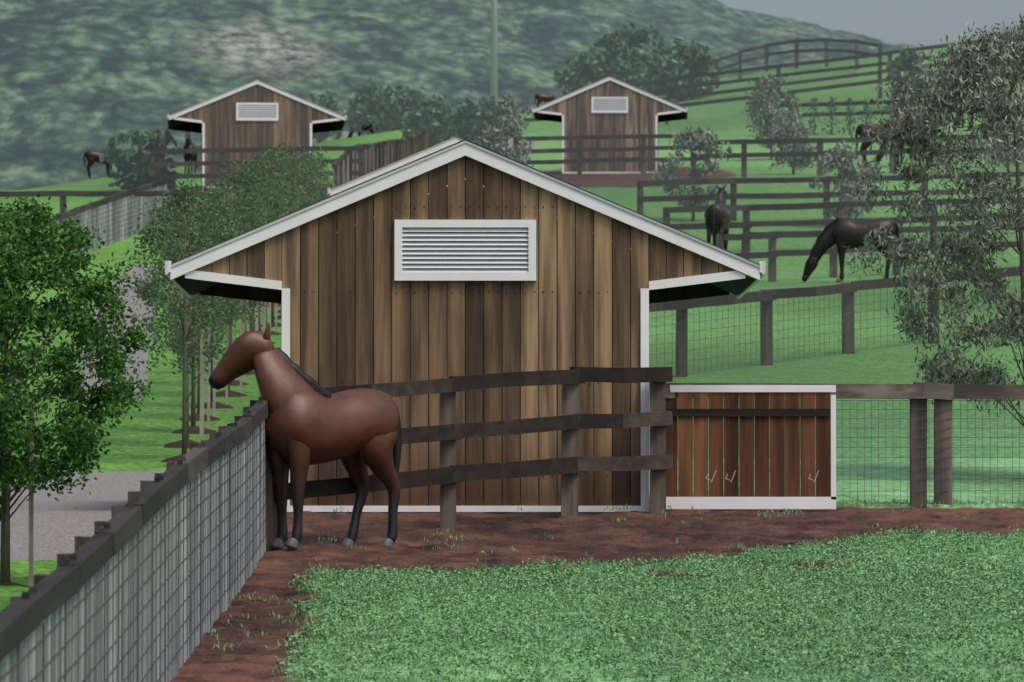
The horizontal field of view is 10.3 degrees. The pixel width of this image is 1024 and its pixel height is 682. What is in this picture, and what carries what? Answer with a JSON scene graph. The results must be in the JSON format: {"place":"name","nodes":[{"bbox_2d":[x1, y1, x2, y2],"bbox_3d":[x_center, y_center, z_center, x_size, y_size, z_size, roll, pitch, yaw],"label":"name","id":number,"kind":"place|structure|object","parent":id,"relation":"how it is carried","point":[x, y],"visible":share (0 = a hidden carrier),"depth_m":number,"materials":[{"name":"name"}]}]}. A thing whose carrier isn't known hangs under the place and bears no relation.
{"place":"outdoors","nodes":[
{"label":"outdoors","id":0,"kind":"place"},
{"bbox_2d":[0,0,925,189],"bbox_3d":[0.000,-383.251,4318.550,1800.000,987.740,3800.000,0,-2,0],"label":"hill terrain","id":1,"kind":"structure","parent":0,"point":[79,79],"depth_m":3662.45,"materials":[{"name":"green plant"}]},
{"bbox_2d":[0,31,1023,681],"bbox_3d":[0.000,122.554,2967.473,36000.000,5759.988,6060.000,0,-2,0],"label":"ground","id":2,"kind":"structure","parent":0,"point":[134,455],"depth_m":67.11,"materials":[{"name":"green plant"}]},
{"bbox_2d":[0,194,156,586],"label":"tree","id":3,"kind":"object","parent":2,"relation":"on","point":[34,231],"visible":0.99,"depth_m":45.17,"materials":[{"name":"green plant"}]},
{"bbox_2d":[0,190,177,219],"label":"fence","id":4,"kind":"object","parent":2,"relation":"on","point":[63,195],"visible":0.61,"depth_m":165.93,"materials":[{"name":"brown wood"}]},
{"bbox_2d":[83,150,117,177],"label":"horse","id":5,"kind":"object","parent":2,"relation":"on","point":[92,157],"visible":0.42,"depth_m":303.60},
{"bbox_2d":[40,177,167,263],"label":"fence slab","id":6,"kind":"structure","parent":2,"relation":"on","point":[114,216],"depth_m":162.64,"materials":[{"name":"grey metal"}]},
{"bbox_2d":[0,397,267,681],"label":"fence slab","id":7,"kind":"structure","parent":2,"relation":"on","point":[146,582],"depth_m":34.99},
{"bbox_2d":[99,128,180,188],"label":"tree","id":8,"kind":"object","parent":2,"relation":"on","point":[131,155],"visible":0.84,"depth_m":194.13,"materials":[{"name":"green plant"}]},
{"bbox_2d":[122,177,239,447],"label":"tree","id":9,"kind":"object","parent":2,"relation":"on","point":[177,196],"visible":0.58,"depth_m":72.62,"materials":[{"name":"green plant"}]},
{"bbox_2d":[123,194,242,461],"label":"tree","id":10,"kind":"object","parent":2,"relation":"on","point":[183,346],"visible":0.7,"depth_m":69.52,"materials":[{"name":"green plant"}]},
{"bbox_2d":[124,210,251,433],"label":"tree","id":11,"kind":"object","parent":2,"relation":"on","point":[194,428],"visible":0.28,"depth_m":75.77,"materials":[{"name":"green plant"}]},
{"bbox_2d":[183,132,196,173],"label":"horse","id":12,"kind":"object","parent":2,"relation":"on","point":[189,157],"visible":0.78,"depth_m":283.94},
{"bbox_2d":[148,186,245,420],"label":"tree","id":13,"kind":"object","parent":2,"relation":"on","point":[213,417],"visible":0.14,"depth_m":79.00,"materials":[{"name":"green plant"}]},
{"bbox_2d":[196,145,200,171],"bbox_3d":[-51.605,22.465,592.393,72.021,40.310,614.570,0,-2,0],"label":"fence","id":14,"kind":"object","parent":2,"relation":"on","point":[198,168],"visible":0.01,"depth_m":286.13,"materials":[{"name":"grey wood"}]},
{"bbox_2d":[162,182,251,408],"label":"tree","id":15,"kind":"object","parent":2,"relation":"on","point":[218,405],"visible":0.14,"depth_m":82.26,"materials":[{"name":"green plant"}]},
{"bbox_2d":[180,172,275,396],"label":"tree","id":16,"kind":"object","parent":2,"relation":"on","point":[231,393],"visible":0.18,"depth_m":85.62,"materials":[{"name":"green plant"}]},
{"bbox_2d":[194,176,265,385],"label":"tree","id":17,"kind":"object","parent":2,"relation":"on","point":[254,201],"visible":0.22,"depth_m":89.05,"materials":[{"name":"green plant"}]},
{"bbox_2d":[208,155,284,374],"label":"tree","id":18,"kind":"object","parent":2,"relation":"on","point":[244,176],"visible":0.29,"depth_m":92.49,"materials":[{"name":"green plant"}]},
{"bbox_2d":[220,175,292,332],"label":"tree","id":19,"kind":"object","parent":2,"relation":"on","point":[273,202],"visible":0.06,"depth_m":96.12,"materials":[{"name":"green plant"}]},
{"bbox_2d":[224,174,288,331],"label":"tree","id":20,"kind":"object","parent":2,"relation":"on","point":[280,212],"visible":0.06,"depth_m":99.71,"materials":[{"name":"green plant"}]},
{"bbox_2d":[167,79,346,188],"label":"shelter","id":21,"kind":"object","parent":2,"relation":"on","point":[257,113],"visible":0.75,"depth_m":191.41,"materials":[{"name":"brown wood"}]},
{"bbox_2d":[150,146,363,190],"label":"fence","id":22,"kind":"object","parent":2,"relation":"on","point":[223,151],"visible":0.65,"depth_m":190.11,"materials":[{"name":"brown wood"}]},
{"bbox_2d":[224,150,294,343],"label":"tree","id":23,"kind":"object","parent":2,"relation":"on","point":[273,169],"visible":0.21,"depth_m":103.46,"materials":[{"name":"green plant"}]},
{"bbox_2d":[226,158,305,334],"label":"tree","id":24,"kind":"object","parent":2,"relation":"on","point":[275,332],"visible":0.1,"depth_m":107.22,"materials":[{"name":"green plant"}]},
{"bbox_2d":[234,144,313,326],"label":"tree","id":25,"kind":"object","parent":2,"relation":"on","point":[266,154],"visible":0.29,"depth_m":111.14,"materials":[{"name":"green plant"}]},
{"bbox_2d":[261,151,313,312],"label":"tree","id":26,"kind":"object","parent":2,"relation":"on","point":[287,175],"visible":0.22,"depth_m":118.86,"materials":[{"name":"green plant"}]},
{"bbox_2d":[261,176,313,319],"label":"tree","id":27,"kind":"object","parent":2,"relation":"on","point":[279,317],"visible":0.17,"depth_m":115.09,"materials":[{"name":"green plant"}]},
{"bbox_2d":[258,142,323,305],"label":"tree","id":28,"kind":"object","parent":2,"relation":"on","point":[287,157],"visible":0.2,"depth_m":123.05,"materials":[{"name":"green plant"}]},
{"bbox_2d":[271,146,329,204],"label":"tree","id":29,"kind":"object","parent":2,"relation":"on","point":[303,157],"visible":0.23,"depth_m":131.46,"materials":[{"name":"green plant"}]},
{"bbox_2d":[278,162,330,207],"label":"tree","id":30,"kind":"object","parent":2,"relation":"on","point":[306,182],"visible":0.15,"depth_m":127.32,"materials":[{"name":"green plant"}]},
{"bbox_2d":[208,322,401,550],"bbox_3d":[-1.742,0.863,51.056,1.916,2.042,0.709,1,-3,-33],"label":"horse","id":31,"kind":"object","parent":2,"relation":"on","point":[309,420],"visible":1,"depth_m":50.82,"materials":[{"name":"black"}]},
{"bbox_2d":[285,153,335,208],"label":"tree","id":32,"kind":"object","parent":2,"relation":"on","point":[322,166],"visible":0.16,"depth_m":140.18,"materials":[{"name":"green plant"}]},
{"bbox_2d":[292,166,332,240],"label":"tree","id":33,"kind":"object","parent":2,"relation":"on","point":[314,183],"visible":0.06,"depth_m":135.87,"materials":[{"name":"green plant"}]},
{"bbox_2d":[290,148,336,203],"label":"tree","id":34,"kind":"object","parent":2,"relation":"on","point":[320,156],"visible":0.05,"depth_m":149.40,"materials":[{"name":"green plant"}]},
{"bbox_2d":[292,157,336,202],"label":"tree","id":35,"kind":"object","parent":2,"relation":"on","point":[327,177],"visible":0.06,"depth_m":144.88,"materials":[{"name":"green plant"}]},
{"bbox_2d":[309,88,349,142],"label":"tree","id":36,"kind":"object","parent":2,"relation":"on","point":[329,102],"visible":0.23,"depth_m":304.40,"materials":[{"name":"green plant"}]},
{"bbox_2d":[348,121,377,137],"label":"horse","id":37,"kind":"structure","parent":2,"relation":"on","point":[359,133],"depth_m":304.77,"materials":[{"name":"black"}]},
{"bbox_2d":[345,77,403,133],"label":"tree","id":38,"kind":"object","parent":2,"relation":"on","point":[363,106],"visible":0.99,"depth_m":304.38,"materials":[{"name":"green plant"}]},
{"bbox_2d":[332,128,429,187],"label":"fence slab","id":39,"kind":"structure","parent":2,"relation":"on","point":[379,154],"depth_m":210.22,"materials":[{"name":"grey wood"}]},
{"bbox_2d":[377,84,424,130],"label":"tree","id":40,"kind":"object","parent":2,"relation":"on","point":[407,100],"visible":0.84,"depth_m":304.16,"materials":[{"name":"green plant"}]},
{"bbox_2d":[399,94,458,146],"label":"tree","id":41,"kind":"object","parent":2,"relation":"on","point":[427,113],"visible":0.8,"depth_m":267.99,"materials":[{"name":"green plant"}]},
{"bbox_2d":[328,136,582,209],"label":"roof edge","id":42,"kind":"object","parent":2,"relation":"on","point":[393,165],"visible":0.08,"depth_m":129.17,"materials":[{"name":"white paint"}]},
{"bbox_2d":[165,139,765,511],"bbox_3d":[-0.474,-0.054,57.447,5.805,3.605,4.980,0,-2,-1],"label":"shelter","id":43,"kind":"object","parent":2,"relation":"on","point":[459,275],"visible":0.73,"depth_m":55.02,"materials":[{"name":"brown wood"}]},
{"bbox_2d":[266,367,672,550],"bbox_3d":[-0.401,1.130,52.931,0.344,1.910,5.449,-2,-3,43],"label":"fence","id":44,"kind":"object","parent":2,"relation":"on","point":[447,432],"visible":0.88,"depth_m":53.37,"materials":[{"name":"brown wood"}]},
{"bbox_2d":[442,95,509,147],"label":"tree","id":45,"kind":"object","parent":2,"relation":"on","point":[476,114],"visible":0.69,"depth_m":260.71,"materials":[{"name":"green plant"}]},
{"bbox_2d":[490,0,497,101],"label":"pole","id":46,"kind":"object","parent":2,"relation":"on","point":[494,78],"visible":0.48,"depth_m":300.71,"materials":[{"name":"grey"}]},
{"bbox_2d":[465,94,537,168],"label":"eucalypt tree","id":47,"kind":"object","parent":2,"relation":"on","point":[512,128],"visible":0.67,"depth_m":182.99,"materials":[{"name":"green plant"}]},
{"bbox_2d":[535,93,556,106],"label":"horse","id":48,"kind":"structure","parent":2,"relation":"on","point":[540,97],"depth_m":300.85,"materials":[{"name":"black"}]},
{"bbox_2d":[552,45,628,94],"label":"tree","id":49,"kind":"object","parent":2,"relation":"on","point":[581,71],"visible":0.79,"depth_m":290.20,"materials":[{"name":"green plant"}]},
{"bbox_2d":[532,76,687,173],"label":"shelter","id":50,"kind":"object","parent":2,"relation":"on","point":[603,106],"visible":0.8,"depth_m":205.44,"materials":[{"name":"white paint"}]},
{"bbox_2d":[513,133,709,174],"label":"fence","id":51,"kind":"object","parent":2,"relation":"on","point":[580,160],"visible":0.69,"depth_m":204.28,"materials":[{"name":"brown wood"}]},
{"bbox_2d":[210,496,1023,681],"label":"paddock grass","id":52,"kind":"structure","parent":2,"relation":"on","point":[694,622],"depth_m":42.28,"materials":[{"name":"green plant"}]},
{"bbox_2d":[570,23,687,96],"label":"tree","id":53,"kind":"object","parent":2,"relation":"on","point":[630,38],"visible":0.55,"depth_m":290.56,"materials":[{"name":"green plant"}]},
{"bbox_2d":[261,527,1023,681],"bbox_3d":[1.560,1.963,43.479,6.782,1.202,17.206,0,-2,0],"label":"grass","id":54,"kind":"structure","parent":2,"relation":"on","point":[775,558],"depth_m":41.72,"materials":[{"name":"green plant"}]},
{"bbox_2d":[631,36,719,100],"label":"tree","id":55,"kind":"object","parent":2,"relation":"on","point":[692,55],"visible":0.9,"depth_m":281.26,"materials":[{"name":"green plant"}]},
{"bbox_2d":[650,126,731,220],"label":"eucalypt tree","id":56,"kind":"object","parent":2,"relation":"on","point":[699,138],"visible":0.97,"depth_m":172.70,"materials":[{"name":"green plant"}]},
{"bbox_2d":[704,184,730,249],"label":"horse","id":57,"kind":"object","parent":2,"relation":"on","point":[717,215],"visible":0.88,"depth_m":154.72,"materials":[{"name":"black"}]},
{"bbox_2d":[504,52,1017,124],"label":"fence","id":58,"kind":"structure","parent":2,"relation":"on","point":[879,72],"depth_m":262.46,"materials":[{"name":"brown wood"}]},
{"bbox_2d":[742,72,804,159],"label":"eucalypt tree","id":59,"kind":"object","parent":2,"relation":"on","point":[771,85],"visible":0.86,"depth_m":215.88,"materials":[{"name":"green plant"}]},
{"bbox_2d":[691,38,881,93],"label":"fence","id":60,"kind":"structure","parent":2,"relation":"on","point":[766,55],"depth_m":294.74,"materials":[{"name":"brown wood"}]},
{"bbox_2d":[564,39,1012,103],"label":"fence","id":61,"kind":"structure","parent":2,"relation":"on","point":[778,67],"depth_m":276.36,"materials":[{"name":"brown wood"}]},
{"bbox_2d":[763,118,816,173],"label":"eucalypt tree","id":62,"kind":"object","parent":2,"relation":"on","point":[790,132],"visible":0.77,"depth_m":199.22,"materials":[{"name":"green plant"}]},
{"bbox_2d":[749,96,878,134],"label":"shrub row","id":63,"kind":"object","parent":2,"relation":"on","point":[848,110],"visible":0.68,"depth_m":238.37,"materials":[{"name":"green plant"}]},
{"bbox_2d":[637,172,1023,220],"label":"paddock fence","id":64,"kind":"object","parent":2,"relation":"on","point":[733,196],"visible":0.67,"depth_m":172.92,"materials":[{"name":"brown wood"}]},
{"bbox_2d":[649,267,1020,376],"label":"paddock fence","id":65,"kind":"object","parent":2,"relation":"on","point":[765,298],"visible":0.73,"depth_m":94.99,"materials":[{"name":"brown wood"}]},
{"bbox_2d":[663,197,1023,251],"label":"paddock fence","id":66,"kind":"object","parent":2,"relation":"on","point":[746,224],"visible":0.6,"depth_m":159.37,"materials":[{"name":"brown wood"}]},
{"bbox_2d":[666,382,1023,510],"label":"fence","id":67,"kind":"object","parent":2,"relation":"on","point":[942,395],"visible":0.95,"depth_m":56.23,"materials":[{"name":"brown wood"}]},
{"bbox_2d":[666,385,835,508],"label":"gate panel","id":68,"kind":"structure","parent":67,"relation":"attached to","point":[792,412],"depth_m":55.43,"materials":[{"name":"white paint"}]},
{"bbox_2d":[803,138,886,218],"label":"eucalypt tree","id":69,"kind":"object","parent":2,"relation":"on","point":[839,158],"visible":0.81,"depth_m":169.04,"materials":[{"name":"green plant"}]},
{"bbox_2d":[690,134,1010,178],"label":"paddock fence","id":70,"kind":"object","parent":2,"relation":"on","point":[743,155],"visible":0.51,"depth_m":196.54,"materials":[{"name":"brown wood"}]},
{"bbox_2d":[802,217,900,282],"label":"horse","id":71,"kind":"object","parent":2,"relation":"on","point":[843,234],"visible":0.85,"depth_m":139.62,"materials":[{"name":"black"}]},
{"bbox_2d":[716,224,1023,281],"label":"paddock fence","id":72,"kind":"object","parent":2,"relation":"on","point":[772,254],"visible":0.45,"depth_m":142.34,"materials":[{"name":"brown wood"}]},
{"bbox_2d":[855,108,911,167],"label":"horse","id":73,"kind":"object","parent":2,"relation":"on","point":[865,145],"visible":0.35,"depth_m":205.13,"materials":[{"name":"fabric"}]},
{"bbox_2d":[764,96,1023,133],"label":"paddock fence","id":74,"kind":"object","parent":2,"relation":"on","point":[843,104],"visible":0.24,"depth_m":239.12,"materials":[{"name":"brown wood"}]},
{"bbox_2d":[876,123,936,167],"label":"horse","id":75,"kind":"object","parent":2,"relation":"on","point":[878,157],"visible":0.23,"depth_m":203.84,"materials":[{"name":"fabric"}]},
{"bbox_2d":[878,47,936,106],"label":"tree","id":76,"kind":"object","parent":2,"relation":"on","point":[903,62],"visible":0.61,"depth_m":255.26,"materials":[{"name":"green plant"}]},
{"bbox_2d":[844,14,1023,426],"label":"eucalypt tree","id":77,"kind":"object","parent":2,"relation":"on","point":[1000,59],"visible":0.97,"depth_m":65.73,"materials":[{"name":"green plant"}]},
{"bbox_2d":[952,98,994,129],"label":"horse","id":78,"kind":"object","parent":2,"relation":"on","point":[962,112],"visible":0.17,"depth_m":231.09},
{"bbox_2d":[975,88,1023,180],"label":"eucalypt tree","id":79,"kind":"object","parent":2,"relation":"on","point":[1003,155],"visible":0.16,"depth_m":192.17,"materials":[{"name":"green plant"}]},
{"bbox_2d":[718,0,1023,46],"label":"sky","id":80,"kind":"structure","parent":0,"point":[894,22],"materials":[{"name":"grey"}]}
]}

